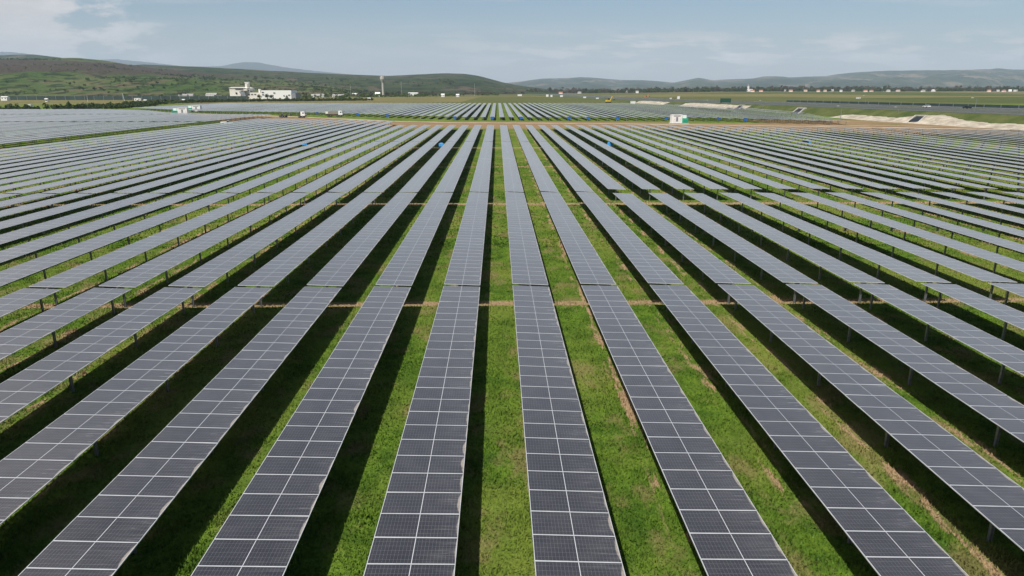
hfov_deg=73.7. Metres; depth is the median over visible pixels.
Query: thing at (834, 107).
service road
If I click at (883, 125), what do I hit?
farm track
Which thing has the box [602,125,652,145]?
solar tracker
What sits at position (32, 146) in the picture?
solar tracker
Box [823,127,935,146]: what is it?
solar tracker
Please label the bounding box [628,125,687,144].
solar tracker
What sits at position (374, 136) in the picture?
solar tracker
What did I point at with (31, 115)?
solar tracker
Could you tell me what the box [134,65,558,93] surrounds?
wooded ridge
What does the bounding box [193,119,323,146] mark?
solar tracker
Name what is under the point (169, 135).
solar tracker
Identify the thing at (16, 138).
solar tracker
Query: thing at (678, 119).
transformer station
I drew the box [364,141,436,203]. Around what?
solar tracker
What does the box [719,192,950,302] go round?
solar tracker
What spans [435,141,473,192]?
solar tracker
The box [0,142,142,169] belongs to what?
solar tracker
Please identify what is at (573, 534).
solar tracker
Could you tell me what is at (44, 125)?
solar tracker
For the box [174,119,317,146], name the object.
solar tracker
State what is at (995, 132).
solar tracker
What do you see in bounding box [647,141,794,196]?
solar tracker
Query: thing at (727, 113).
solar tracker
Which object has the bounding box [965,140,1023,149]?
solar tracker
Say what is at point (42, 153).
solar tracker
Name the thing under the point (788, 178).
solar tracker
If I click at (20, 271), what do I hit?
solar tracker
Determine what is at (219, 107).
solar tracker field
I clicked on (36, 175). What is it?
solar tracker
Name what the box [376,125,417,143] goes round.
solar tracker
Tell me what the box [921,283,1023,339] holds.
solar tracker
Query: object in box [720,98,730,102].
road sign
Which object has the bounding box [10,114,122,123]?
solar tracker
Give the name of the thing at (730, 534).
solar tracker
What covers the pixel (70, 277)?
solar tracker
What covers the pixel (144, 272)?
solar tracker
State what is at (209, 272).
solar tracker
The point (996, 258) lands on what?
solar tracker
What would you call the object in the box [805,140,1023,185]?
solar tracker
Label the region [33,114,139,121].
solar tracker
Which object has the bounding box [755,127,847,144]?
solar tracker
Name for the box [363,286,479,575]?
solar tracker
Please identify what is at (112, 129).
solar tracker
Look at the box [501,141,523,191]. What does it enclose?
solar tracker
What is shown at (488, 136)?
solar tracker
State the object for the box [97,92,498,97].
woodland
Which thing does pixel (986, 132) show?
solar tracker
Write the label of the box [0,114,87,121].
solar tracker
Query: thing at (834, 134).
solar tracker
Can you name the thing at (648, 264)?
solar tracker
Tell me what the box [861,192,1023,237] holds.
solar tracker
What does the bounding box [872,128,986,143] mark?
solar tracker
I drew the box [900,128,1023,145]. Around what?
solar tracker
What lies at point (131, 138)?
solar tracker
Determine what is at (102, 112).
solar tracker
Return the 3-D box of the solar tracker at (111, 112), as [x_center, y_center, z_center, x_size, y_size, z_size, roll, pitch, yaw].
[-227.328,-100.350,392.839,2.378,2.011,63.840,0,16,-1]
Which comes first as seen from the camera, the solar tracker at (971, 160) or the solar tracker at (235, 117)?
the solar tracker at (971, 160)
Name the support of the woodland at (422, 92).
on the ground at (968, 97)
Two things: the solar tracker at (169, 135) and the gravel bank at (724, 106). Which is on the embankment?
the gravel bank at (724, 106)
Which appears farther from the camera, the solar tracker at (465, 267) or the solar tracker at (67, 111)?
the solar tracker at (67, 111)
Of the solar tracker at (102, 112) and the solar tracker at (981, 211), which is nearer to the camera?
the solar tracker at (981, 211)
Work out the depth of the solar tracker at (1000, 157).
143.10 m
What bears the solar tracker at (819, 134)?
on the ground at (968, 97)
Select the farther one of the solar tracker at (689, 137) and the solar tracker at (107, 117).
the solar tracker at (107, 117)
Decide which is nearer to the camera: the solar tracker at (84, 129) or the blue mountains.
the solar tracker at (84, 129)
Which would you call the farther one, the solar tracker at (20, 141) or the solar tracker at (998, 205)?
the solar tracker at (20, 141)
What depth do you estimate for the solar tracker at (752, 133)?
198.94 m
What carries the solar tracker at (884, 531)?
on the ground at (968, 97)
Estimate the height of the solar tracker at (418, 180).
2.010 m
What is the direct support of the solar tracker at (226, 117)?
on the ground at (968, 97)
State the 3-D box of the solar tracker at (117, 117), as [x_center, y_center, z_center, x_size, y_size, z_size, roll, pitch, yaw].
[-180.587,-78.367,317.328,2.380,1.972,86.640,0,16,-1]
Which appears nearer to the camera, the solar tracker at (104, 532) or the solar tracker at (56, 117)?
the solar tracker at (104, 532)
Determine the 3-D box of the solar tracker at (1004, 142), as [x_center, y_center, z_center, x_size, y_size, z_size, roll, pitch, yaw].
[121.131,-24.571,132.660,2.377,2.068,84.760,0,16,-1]
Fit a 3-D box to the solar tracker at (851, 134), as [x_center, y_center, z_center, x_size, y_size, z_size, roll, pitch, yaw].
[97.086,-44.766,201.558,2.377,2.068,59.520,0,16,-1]
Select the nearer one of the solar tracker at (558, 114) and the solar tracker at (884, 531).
the solar tracker at (884, 531)
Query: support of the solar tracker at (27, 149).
on the ground at (968, 97)
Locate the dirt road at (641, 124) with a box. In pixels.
[219,114,1007,129]
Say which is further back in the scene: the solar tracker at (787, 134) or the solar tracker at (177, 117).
the solar tracker at (177, 117)
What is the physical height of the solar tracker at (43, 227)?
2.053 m
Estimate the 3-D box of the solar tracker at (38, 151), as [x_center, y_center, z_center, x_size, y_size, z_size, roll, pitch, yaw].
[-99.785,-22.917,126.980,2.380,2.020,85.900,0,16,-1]
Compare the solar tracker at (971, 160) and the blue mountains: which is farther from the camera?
the blue mountains
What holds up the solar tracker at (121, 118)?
on the ground at (968, 97)
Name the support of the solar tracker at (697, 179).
on the ground at (968, 97)
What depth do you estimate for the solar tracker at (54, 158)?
133.88 m
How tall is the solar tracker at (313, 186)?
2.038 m
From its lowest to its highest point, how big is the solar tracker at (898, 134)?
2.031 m
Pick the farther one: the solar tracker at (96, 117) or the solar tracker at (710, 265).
the solar tracker at (96, 117)
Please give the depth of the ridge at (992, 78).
8869.31 m
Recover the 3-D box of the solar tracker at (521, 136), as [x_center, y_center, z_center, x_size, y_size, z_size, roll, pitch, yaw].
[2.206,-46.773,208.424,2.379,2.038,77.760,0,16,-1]
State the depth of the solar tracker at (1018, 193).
85.72 m
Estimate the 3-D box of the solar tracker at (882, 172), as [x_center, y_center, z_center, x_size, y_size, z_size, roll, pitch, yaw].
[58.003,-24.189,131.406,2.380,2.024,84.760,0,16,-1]
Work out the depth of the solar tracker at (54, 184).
108.45 m
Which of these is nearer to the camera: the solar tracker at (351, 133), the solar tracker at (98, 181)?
the solar tracker at (98, 181)
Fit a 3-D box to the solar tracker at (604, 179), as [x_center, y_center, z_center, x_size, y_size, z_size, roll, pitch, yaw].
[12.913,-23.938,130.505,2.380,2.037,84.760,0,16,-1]
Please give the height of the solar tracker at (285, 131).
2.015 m
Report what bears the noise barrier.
on the ground at (968, 97)
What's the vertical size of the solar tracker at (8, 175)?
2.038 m
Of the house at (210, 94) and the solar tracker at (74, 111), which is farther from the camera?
the house at (210, 94)
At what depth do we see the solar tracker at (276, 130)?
205.26 m
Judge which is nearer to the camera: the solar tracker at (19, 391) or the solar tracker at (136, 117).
the solar tracker at (19, 391)
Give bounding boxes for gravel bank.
[636,101,668,104]
[683,103,749,109]
[831,115,1023,129]
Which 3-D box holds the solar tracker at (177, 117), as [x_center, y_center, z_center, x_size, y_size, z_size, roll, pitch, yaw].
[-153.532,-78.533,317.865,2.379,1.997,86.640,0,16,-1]
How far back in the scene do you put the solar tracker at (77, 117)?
305.25 m
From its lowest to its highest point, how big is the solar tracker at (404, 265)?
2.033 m
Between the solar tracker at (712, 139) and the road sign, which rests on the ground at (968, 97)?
the solar tracker at (712, 139)
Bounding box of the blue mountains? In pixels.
[0,52,340,73]
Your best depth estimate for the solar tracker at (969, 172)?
119.81 m
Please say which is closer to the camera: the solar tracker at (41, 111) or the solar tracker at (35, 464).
the solar tracker at (35, 464)
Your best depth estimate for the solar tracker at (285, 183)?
109.31 m
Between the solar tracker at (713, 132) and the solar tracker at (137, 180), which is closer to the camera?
the solar tracker at (137, 180)
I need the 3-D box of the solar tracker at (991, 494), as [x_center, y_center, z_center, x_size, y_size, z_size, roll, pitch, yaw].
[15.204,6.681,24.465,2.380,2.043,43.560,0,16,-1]
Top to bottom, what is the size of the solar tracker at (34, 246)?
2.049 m
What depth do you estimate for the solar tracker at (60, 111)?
399.73 m
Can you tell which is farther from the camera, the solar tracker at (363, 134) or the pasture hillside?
the pasture hillside
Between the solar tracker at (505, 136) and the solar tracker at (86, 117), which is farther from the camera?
the solar tracker at (86, 117)
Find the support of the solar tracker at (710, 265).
on the ground at (968, 97)
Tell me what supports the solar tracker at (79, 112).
on the ground at (968, 97)
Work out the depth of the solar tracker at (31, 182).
112.26 m
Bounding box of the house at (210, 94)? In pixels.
[205,93,217,95]
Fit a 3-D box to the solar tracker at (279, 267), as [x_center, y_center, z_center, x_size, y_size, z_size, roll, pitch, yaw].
[-17.268,-5.188,65.935,2.380,2.031,43.560,0,16,-1]
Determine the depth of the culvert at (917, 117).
296.04 m
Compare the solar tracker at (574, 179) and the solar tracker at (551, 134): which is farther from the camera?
the solar tracker at (551, 134)
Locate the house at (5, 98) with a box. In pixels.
[0,96,9,100]
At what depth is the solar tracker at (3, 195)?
84.34 m
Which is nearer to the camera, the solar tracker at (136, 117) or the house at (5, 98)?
the solar tracker at (136, 117)
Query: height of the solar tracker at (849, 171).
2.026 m
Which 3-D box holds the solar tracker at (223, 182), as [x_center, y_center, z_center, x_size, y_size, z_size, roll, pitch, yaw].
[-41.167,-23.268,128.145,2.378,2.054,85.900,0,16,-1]
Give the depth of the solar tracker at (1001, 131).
210.53 m
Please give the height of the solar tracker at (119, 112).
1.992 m
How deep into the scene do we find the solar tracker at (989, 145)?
159.85 m
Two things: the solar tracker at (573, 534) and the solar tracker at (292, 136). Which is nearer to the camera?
the solar tracker at (573, 534)
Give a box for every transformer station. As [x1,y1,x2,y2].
[172,108,188,114]
[188,105,201,111]
[668,114,688,123]
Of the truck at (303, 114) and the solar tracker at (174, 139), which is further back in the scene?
the truck at (303, 114)
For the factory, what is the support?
on the ground at (968, 97)
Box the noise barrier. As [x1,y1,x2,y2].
[9,96,246,99]
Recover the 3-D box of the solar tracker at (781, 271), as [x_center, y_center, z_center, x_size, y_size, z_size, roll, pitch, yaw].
[18.816,-5.243,66.105,2.380,2.044,42.420,0,16,-1]
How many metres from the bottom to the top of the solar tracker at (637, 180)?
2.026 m
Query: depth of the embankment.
363.09 m
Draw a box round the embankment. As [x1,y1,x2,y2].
[528,94,1023,123]
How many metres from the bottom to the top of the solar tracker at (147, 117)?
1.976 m
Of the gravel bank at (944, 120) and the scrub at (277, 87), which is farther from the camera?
the scrub at (277, 87)
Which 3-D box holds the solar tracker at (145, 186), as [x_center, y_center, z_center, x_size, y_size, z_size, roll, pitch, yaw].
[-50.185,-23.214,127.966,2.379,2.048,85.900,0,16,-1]
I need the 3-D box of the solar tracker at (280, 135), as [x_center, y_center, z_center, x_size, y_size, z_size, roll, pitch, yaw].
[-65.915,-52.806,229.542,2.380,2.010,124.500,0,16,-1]
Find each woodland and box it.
[0,97,372,109]
[47,96,373,107]
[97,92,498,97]
[301,91,524,95]
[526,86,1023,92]
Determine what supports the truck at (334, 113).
on the ground at (968, 97)
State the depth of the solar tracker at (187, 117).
314.00 m
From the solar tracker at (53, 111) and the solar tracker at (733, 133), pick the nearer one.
the solar tracker at (733, 133)
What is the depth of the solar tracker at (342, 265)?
56.42 m
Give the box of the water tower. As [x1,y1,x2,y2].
[380,76,384,94]
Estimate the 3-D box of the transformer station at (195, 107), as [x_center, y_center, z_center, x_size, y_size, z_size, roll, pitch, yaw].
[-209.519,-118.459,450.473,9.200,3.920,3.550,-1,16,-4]
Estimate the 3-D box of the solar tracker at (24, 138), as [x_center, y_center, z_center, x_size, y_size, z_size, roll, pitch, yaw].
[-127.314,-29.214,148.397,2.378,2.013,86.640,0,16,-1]
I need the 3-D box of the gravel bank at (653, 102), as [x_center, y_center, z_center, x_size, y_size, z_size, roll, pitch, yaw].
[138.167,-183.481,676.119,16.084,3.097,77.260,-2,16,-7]
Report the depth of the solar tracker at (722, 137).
198.78 m
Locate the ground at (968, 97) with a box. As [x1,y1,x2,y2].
[0,89,1023,575]
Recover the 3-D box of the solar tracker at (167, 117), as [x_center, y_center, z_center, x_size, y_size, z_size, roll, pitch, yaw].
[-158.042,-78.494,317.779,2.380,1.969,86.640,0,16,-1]
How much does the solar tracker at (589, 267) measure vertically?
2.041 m
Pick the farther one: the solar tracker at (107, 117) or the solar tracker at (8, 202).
the solar tracker at (107, 117)
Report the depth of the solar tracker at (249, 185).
109.47 m
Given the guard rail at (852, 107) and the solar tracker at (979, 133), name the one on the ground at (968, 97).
the solar tracker at (979, 133)
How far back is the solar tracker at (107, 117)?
311.34 m
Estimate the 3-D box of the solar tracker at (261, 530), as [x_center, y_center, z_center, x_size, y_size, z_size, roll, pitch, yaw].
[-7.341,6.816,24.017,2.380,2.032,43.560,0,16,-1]
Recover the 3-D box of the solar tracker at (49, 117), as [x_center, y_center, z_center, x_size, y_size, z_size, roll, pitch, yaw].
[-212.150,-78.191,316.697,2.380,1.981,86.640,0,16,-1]
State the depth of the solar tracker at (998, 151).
152.26 m
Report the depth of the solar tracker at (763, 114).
342.12 m
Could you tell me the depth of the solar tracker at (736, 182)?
112.63 m
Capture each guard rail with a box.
[602,97,1023,111]
[620,99,1023,114]
[636,99,1023,112]
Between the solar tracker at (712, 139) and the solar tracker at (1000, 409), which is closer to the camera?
the solar tracker at (1000, 409)
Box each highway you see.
[549,94,1023,111]
[564,94,1023,109]
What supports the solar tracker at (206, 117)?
on the ground at (968, 97)
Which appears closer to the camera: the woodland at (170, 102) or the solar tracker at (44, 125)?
the solar tracker at (44, 125)
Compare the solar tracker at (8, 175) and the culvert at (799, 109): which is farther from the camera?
the culvert at (799, 109)
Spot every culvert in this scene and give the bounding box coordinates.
[792,107,806,113]
[906,115,927,122]
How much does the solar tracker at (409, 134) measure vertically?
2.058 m
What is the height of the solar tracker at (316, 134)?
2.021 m
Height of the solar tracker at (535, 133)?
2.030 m
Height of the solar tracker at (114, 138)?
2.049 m
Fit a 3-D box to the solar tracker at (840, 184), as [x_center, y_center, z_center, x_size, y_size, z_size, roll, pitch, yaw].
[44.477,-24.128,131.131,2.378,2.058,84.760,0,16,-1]
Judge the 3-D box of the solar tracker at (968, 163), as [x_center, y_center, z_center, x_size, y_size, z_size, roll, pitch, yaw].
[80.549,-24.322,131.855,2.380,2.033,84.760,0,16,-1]
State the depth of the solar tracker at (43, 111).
399.12 m
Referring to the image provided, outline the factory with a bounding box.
[229,82,300,98]
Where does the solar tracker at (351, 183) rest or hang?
on the ground at (968, 97)
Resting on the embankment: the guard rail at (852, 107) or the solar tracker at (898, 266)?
the guard rail at (852, 107)
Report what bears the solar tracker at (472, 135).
on the ground at (968, 97)
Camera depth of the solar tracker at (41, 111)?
400.39 m
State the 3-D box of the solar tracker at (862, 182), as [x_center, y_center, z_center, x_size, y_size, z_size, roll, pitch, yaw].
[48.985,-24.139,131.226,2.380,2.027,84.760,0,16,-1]
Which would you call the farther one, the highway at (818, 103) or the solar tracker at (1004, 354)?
the highway at (818, 103)
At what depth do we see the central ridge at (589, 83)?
10044.78 m
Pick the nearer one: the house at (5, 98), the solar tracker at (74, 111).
the solar tracker at (74, 111)
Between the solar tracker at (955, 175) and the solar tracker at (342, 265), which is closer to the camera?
the solar tracker at (342, 265)
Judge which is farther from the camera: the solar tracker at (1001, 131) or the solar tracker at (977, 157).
the solar tracker at (1001, 131)
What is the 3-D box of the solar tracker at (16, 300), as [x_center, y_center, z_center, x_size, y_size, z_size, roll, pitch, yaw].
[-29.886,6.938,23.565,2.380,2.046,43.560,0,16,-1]
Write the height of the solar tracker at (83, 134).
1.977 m
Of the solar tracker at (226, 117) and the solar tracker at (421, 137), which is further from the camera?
the solar tracker at (226, 117)
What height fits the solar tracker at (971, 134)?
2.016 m
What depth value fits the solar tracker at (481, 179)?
109.69 m
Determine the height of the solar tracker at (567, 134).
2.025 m
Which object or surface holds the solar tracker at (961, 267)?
on the ground at (968, 97)
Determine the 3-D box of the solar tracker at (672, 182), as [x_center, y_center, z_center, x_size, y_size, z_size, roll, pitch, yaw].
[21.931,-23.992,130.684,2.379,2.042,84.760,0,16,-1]
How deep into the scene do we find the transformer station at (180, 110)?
394.03 m
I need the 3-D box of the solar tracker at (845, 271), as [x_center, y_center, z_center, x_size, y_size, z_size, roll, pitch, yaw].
[23.325,-5.270,66.195,2.380,2.046,42.420,0,16,-1]
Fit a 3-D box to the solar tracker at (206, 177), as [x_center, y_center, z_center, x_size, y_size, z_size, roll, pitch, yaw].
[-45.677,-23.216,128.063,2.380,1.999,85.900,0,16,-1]
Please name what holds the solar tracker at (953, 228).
on the ground at (968, 97)
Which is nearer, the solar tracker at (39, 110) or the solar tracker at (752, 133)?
the solar tracker at (752, 133)
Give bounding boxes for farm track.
[807,125,966,127]
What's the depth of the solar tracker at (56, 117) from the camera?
305.23 m
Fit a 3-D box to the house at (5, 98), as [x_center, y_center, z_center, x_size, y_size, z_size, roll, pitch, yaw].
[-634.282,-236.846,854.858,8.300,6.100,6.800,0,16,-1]
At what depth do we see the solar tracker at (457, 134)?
197.09 m
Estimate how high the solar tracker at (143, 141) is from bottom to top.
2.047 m
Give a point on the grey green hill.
(21, 56)
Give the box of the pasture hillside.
[0,58,384,96]
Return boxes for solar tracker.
[0,109,67,112]
[0,109,81,113]
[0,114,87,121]
[0,114,104,122]
[0,114,114,123]
[0,122,90,131]
[0,135,51,147]
[0,136,32,145]
[0,136,65,147]
[0,142,68,155]
[0,142,87,158]
[0,142,105,161]
[0,142,124,165]
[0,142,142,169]
[0,142,160,173]
[0,142,179,178]
[0,142,197,183]
[0,142,216,190]
[0,142,234,197]
[0,193,18,206]
[0,193,55,214]
[0,193,90,224]
[0,193,126,230]
[0,193,163,244]
[0,193,201,262]
[0,193,237,286]
[0,287,201,422]
[0,287,271,524]
[0,288,60,316]
[0,288,131,359]
[3,109,87,113]
[3,114,96,121]
[6,142,252,204]
[7,109,74,112]
[7,114,53,116]
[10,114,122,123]
[11,109,96,113]
[16,122,158,138]
[18,287,340,575]
[21,109,102,113]
[22,114,131,121]
[29,109,109,113]
[29,193,273,305]
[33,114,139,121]
[34,122,172,140]
[37,109,115,113]
[42,142,271,204]
[45,114,149,121]
[48,122,182,140]
[53,110,113,113]
[57,114,157,122]
[63,110,121,113]
[64,118,259,147]
[66,122,194,140]
[69,114,165,121]
[78,110,135,113]
[78,142,289,204]
[79,114,175,124]
[82,118,268,145]
[87,110,143,116]
[91,114,183,121]
[96,110,150,113]
[99,193,309,307]
[100,119,276,142]
[103,114,191,121]
[114,114,201,121]
[116,142,308,198]
[119,119,287,145]
[129,114,208,121]
[137,114,218,123]
[137,119,297,145]
[150,142,326,198]
[151,114,226,124]
[155,119,307,142]
[161,114,235,122]
[168,192,345,306]
[173,114,243,124]
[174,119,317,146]
[182,114,252,124]
[187,141,345,199]
[191,286,410,575]
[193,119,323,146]
[195,114,260,124]
[205,114,269,121]
[210,120,332,145]
[222,141,363,201]
[229,120,343,143]
[238,192,380,306]
[247,120,353,147]
[257,141,381,202]
[267,120,364,142]
[286,120,375,144]
[293,141,400,203]
[305,121,382,144]
[307,192,416,305]
[322,121,393,144]
[329,141,418,203]
[340,125,392,143]
[358,125,404,144]
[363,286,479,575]
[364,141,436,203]
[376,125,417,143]
[376,192,452,286]
[394,125,430,145]
[399,141,455,196]
[412,125,442,143]
[430,125,455,145]
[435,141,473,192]
[444,192,487,285]
[448,125,468,141]
[465,125,480,141]
[470,141,492,191]
[483,125,493,140]
[500,125,510,140]
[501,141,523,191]
[505,192,547,285]
[513,125,527,140]
[513,285,625,575]
[520,141,557,191]
[526,125,545,145]
[538,125,563,146]
[538,141,593,202]
[541,192,615,285]
[548,109,561,116]
[551,125,581,146]
[556,141,625,200]
[564,125,598,146]
[574,141,658,199]
[576,192,682,303]
[577,125,616,143]
[581,285,796,575]
[589,125,634,144]
[592,141,692,200]
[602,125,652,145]
[610,141,726,199]
[613,193,750,303]
[615,125,669,144]
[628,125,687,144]
[628,141,760,197]
[641,125,705,142]
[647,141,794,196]
[649,193,817,302]
[650,285,968,575]
[654,125,722,146]
[665,141,828,195]
[666,125,740,146]
[679,125,758,143]
[683,141,861,194]
[685,193,883,302]
[697,126,776,146]
[701,141,896,193]
[703,111,754,116]
[710,126,793,146]
[718,284,1023,550]
[719,141,930,199]
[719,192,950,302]
[723,126,811,142]
[729,111,793,119]
[737,141,964,198]
[742,127,830,145]
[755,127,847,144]
[755,192,1016,298]
[756,141,997,199]
[769,127,865,144]
[774,141,1023,198]
[783,127,881,144]
[786,284,1023,446]
[790,192,1023,273]
[792,141,1023,191]
[797,127,899,146]
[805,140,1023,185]
[810,127,916,144]
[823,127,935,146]
[825,192,1023,253]
[828,141,1023,179]
[843,128,953,144]
[845,141,1023,174]
[853,283,1023,383]
[856,128,970,145]
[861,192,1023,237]
[863,141,1023,172]
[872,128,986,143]
[876,140,1023,164]
[885,128,1006,143]
[894,140,1023,164]
[897,192,1023,231]
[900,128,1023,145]
[913,128,1023,139]
[917,141,1023,161]
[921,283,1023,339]
[929,140,1023,158]
[932,192,1023,220]
[934,129,1023,139]
[947,140,1023,152]
[948,129,1023,136]
[963,129,1023,136]
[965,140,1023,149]
[968,192,1023,210]
[979,129,1023,133]
[983,140,1023,147]
[989,283,1023,304]
[1004,192,1023,195]
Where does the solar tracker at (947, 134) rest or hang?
on the ground at (968, 97)
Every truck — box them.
[278,112,306,117]
[325,111,343,116]
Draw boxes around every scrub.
[0,58,454,95]
[12,58,453,96]
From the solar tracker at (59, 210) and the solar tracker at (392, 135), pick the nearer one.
the solar tracker at (59, 210)
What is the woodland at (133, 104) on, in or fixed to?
on the ground at (968, 97)
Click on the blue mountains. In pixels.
(254, 66)
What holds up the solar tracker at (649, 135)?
on the ground at (968, 97)
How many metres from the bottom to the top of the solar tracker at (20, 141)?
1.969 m
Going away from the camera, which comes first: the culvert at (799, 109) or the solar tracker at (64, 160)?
the solar tracker at (64, 160)
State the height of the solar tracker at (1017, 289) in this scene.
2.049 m
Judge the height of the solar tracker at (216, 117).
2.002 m
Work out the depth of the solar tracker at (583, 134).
199.89 m
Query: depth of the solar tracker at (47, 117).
315.48 m
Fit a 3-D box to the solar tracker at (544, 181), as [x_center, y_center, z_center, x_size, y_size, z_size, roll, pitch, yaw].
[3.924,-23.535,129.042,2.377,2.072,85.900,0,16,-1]
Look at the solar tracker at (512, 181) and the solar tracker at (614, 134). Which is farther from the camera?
the solar tracker at (614, 134)
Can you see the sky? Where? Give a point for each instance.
(506, 41)
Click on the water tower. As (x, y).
(382, 78)
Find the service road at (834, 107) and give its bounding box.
[537,94,1023,114]
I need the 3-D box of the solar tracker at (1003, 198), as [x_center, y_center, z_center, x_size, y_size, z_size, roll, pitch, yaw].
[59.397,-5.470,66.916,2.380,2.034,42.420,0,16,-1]
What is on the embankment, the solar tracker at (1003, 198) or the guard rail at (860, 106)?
the guard rail at (860, 106)
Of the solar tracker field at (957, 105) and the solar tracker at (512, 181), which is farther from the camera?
the solar tracker field at (957, 105)
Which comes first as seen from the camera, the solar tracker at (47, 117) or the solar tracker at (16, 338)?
the solar tracker at (16, 338)
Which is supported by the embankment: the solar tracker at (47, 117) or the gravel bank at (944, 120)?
the gravel bank at (944, 120)
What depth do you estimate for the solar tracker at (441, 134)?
199.03 m
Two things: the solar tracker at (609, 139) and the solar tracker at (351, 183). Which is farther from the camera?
the solar tracker at (609, 139)
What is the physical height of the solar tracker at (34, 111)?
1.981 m
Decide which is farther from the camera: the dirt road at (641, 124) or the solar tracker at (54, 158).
the dirt road at (641, 124)
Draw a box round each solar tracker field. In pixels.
[0,103,1023,129]
[786,100,1023,107]
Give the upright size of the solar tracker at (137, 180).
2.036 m
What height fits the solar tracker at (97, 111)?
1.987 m
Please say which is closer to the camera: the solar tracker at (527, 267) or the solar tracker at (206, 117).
the solar tracker at (527, 267)
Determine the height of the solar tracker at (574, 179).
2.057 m
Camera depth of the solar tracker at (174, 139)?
209.52 m
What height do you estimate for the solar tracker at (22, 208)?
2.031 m
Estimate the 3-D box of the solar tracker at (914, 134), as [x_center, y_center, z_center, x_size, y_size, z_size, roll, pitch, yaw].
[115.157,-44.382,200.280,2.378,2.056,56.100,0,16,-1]
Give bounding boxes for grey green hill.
[0,54,59,58]
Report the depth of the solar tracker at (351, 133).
204.79 m
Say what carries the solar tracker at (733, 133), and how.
on the ground at (968, 97)
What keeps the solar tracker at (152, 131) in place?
on the ground at (968, 97)
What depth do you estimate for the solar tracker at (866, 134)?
195.23 m
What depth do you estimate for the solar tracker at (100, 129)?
219.72 m
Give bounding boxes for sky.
[0,0,1023,82]
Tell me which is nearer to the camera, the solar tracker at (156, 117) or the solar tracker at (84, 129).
the solar tracker at (84, 129)
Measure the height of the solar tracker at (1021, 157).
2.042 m
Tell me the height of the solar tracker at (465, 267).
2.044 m
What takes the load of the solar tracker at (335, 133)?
on the ground at (968, 97)
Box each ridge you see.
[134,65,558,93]
[508,77,673,89]
[657,68,1023,88]
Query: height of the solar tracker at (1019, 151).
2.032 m
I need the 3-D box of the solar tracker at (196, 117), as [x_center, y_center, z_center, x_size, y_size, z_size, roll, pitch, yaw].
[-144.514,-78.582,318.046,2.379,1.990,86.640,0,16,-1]
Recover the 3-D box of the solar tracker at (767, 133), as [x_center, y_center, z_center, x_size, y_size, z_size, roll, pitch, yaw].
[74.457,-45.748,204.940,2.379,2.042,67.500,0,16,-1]
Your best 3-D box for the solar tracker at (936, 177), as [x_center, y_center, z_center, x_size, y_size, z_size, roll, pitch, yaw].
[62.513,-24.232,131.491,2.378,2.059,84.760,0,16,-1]

